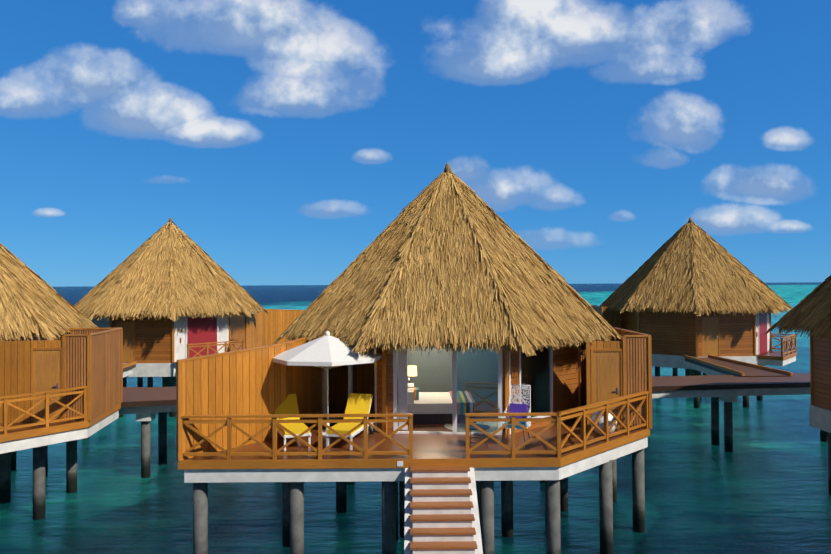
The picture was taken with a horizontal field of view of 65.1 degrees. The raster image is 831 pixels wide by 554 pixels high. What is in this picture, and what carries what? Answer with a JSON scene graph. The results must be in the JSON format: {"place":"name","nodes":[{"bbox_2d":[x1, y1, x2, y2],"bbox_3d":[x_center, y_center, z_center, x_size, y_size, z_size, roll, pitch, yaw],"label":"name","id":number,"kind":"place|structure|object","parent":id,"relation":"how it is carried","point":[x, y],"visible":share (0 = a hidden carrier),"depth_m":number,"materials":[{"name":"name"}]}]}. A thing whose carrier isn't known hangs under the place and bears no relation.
{"place":"outdoors","nodes":[
{"label":"outdoors","id":0,"kind":"place"},
{"bbox_2d":[0,282,830,553],"bbox_3d":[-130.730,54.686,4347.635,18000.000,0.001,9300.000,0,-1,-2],"label":"ocean water","id":1,"kind":"structure","parent":0,"point":[762,488],"depth_m":20.95,"materials":[{"name":"teal liquid"}]},
{"bbox_2d":[0,281,122,519],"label":"villa","id":2,"kind":"object","parent":1,"relation":"in","point":[67,387],"visible":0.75,"depth_m":19.25,"materials":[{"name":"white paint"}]},
{"bbox_2d":[0,243,98,340],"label":"thatched roof","id":3,"kind":"structure","parent":2,"relation":"on","point":[47,310],"depth_m":21.47,"materials":[{"name":"beige wicker"}]},
{"bbox_2d":[11,387,175,477],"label":"jetty","id":4,"kind":"object","parent":1,"relation":"in","point":[144,404],"visible":0.29,"depth_m":23.39,"materials":[{"name":"brown wood"}]},
{"bbox_2d":[84,364,135,438],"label":"ramp","id":5,"kind":"structure","parent":1,"relation":"in","point":[127,371],"depth_m":32.39,"materials":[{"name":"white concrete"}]},
{"bbox_2d":[88,218,302,416],"bbox_3d":[-13.578,2.503,40.808,11.986,11.840,15.722,0,-1,0],"label":"villa","id":6,"kind":"object","parent":1,"relation":"in","point":[153,347],"visible":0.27,"depth_m":34.30,"materials":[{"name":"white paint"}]},
{"bbox_2d":[74,222,268,321],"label":"thatched roof","id":7,"kind":"structure","parent":6,"relation":"on","point":[100,300],"depth_m":35.02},
{"bbox_2d":[176,164,651,553],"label":"villa","id":8,"kind":"object","parent":1,"relation":"in","point":[431,459],"visible":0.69,"depth_m":16.24,"materials":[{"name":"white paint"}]},
{"bbox_2d":[275,394,310,450],"bbox_3d":[-3.240,3.660,16.718,0.680,1.081,2.025,0,-1,-22],"label":"lounger","id":9,"kind":"object","parent":8,"relation":"on","point":[289,405],"visible":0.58,"depth_m":16.85,"materials":[{"name":"yellow fabric"}]},
{"bbox_2d":[273,331,381,436],"bbox_3d":[-2.349,2.823,17.387,2.786,2.760,2.786,0,-1,11],"label":"umbrella","id":10,"kind":"object","parent":8,"relation":"on","point":[327,350],"visible":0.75,"depth_m":16.58,"materials":[{"name":"white fabric"}]},
{"bbox_2d":[325,393,373,449],"bbox_3d":[-1.628,3.651,16.735,0.680,1.081,2.025,0,-1,14],"label":"lounger","id":11,"kind":"object","parent":8,"relation":"on","point":[358,403],"visible":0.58,"depth_m":17.05,"materials":[{"name":"yellow fabric"},{"name":"white painted wood"}]},
{"bbox_2d":[408,365,416,375],"bbox_3d":[-0.113,3.077,21.343,0.340,0.320,0.340,0,-1,0],"label":"lampshade","id":12,"kind":"object","parent":8,"relation":"on","point":[412,370],"visible":0.88,"depth_m":21.21,"materials":[{"name":"fabric"}]},
{"bbox_2d":[274,171,621,357],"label":"thatched roof","id":13,"kind":"structure","parent":8,"relation":"on","point":[517,280],"depth_m":18.20,"materials":[{"name":"beige wicker"}]},
{"bbox_2d":[469,424,489,447],"bbox_3d":[1.533,3.929,16.040,0.624,0.477,0.624,0,-1,0],"label":"side table","id":14,"kind":"object","parent":8,"relation":"on","point":[483,427],"visible":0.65,"depth_m":15.95,"materials":[{"name":"blue glass"}]},
{"bbox_2d":[500,384,530,446],"bbox_3d":[2.563,3.476,16.433,0.660,1.384,0.908,-1,-1,22],"label":"woven chair","id":15,"kind":"object","parent":8,"relation":"on","point":[516,407],"visible":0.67,"depth_m":16.61,"materials":[{"name":"white wicker"}]},
{"bbox_2d":[590,410,616,435],"bbox_3d":[4.958,3.829,17.155,0.680,0.680,0.680,0,-1,0],"label":"floor lamp ball","id":16,"kind":"object","parent":8,"relation":"on","point":[600,423],"visible":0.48,"depth_m":16.92,"materials":[{"name":"white metal"}]},
{"bbox_2d":[591,217,797,407],"bbox_3d":[17.095,2.349,42.474,11.986,11.840,15.722,0,-1,-3],"label":"villa","id":17,"kind":"object","parent":1,"relation":"in","point":[676,338],"visible":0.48,"depth_m":35.82,"materials":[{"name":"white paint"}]},
{"bbox_2d":[600,222,791,315],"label":"thatched roof","id":18,"kind":"structure","parent":17,"relation":"on","point":[700,297],"depth_m":36.69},
{"bbox_2d":[652,373,827,451],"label":"jetty","id":19,"kind":"object","parent":1,"relation":"in","point":[727,389],"visible":0.38,"depth_m":26.28,"materials":[{"name":"brown wood"}]},
{"bbox_2d":[685,357,791,376],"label":"ramp","id":20,"kind":"structure","parent":19,"relation":"on","point":[748,371],"depth_m":30.91,"materials":[{"name":"brown wood"}]},
{"bbox_2d":[123,355,792,375],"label":"ramp curbs","id":21,"kind":"structure","parent":20,"relation":"on","point":[696,360],"depth_m":30.98,"materials":[{"name":"brown wood"}]},
{"bbox_2d":[789,293,830,494],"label":"villa","id":22,"kind":"object","parent":1,"relation":"in","point":[820,387],"visible":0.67,"depth_m":20.91,"materials":[{"name":"brown wood"}]},
{"bbox_2d":[763,275,830,339],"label":"thatched roof","id":23,"kind":"structure","parent":22,"relation":"on","point":[813,315],"depth_m":20.67,"materials":[{"name":"brown wicker"}]},
{"bbox_2d":[0,0,830,286],"label":"sky","id":24,"kind":"structure","parent":0,"point":[282,138],"materials":[{"name":"blue"}]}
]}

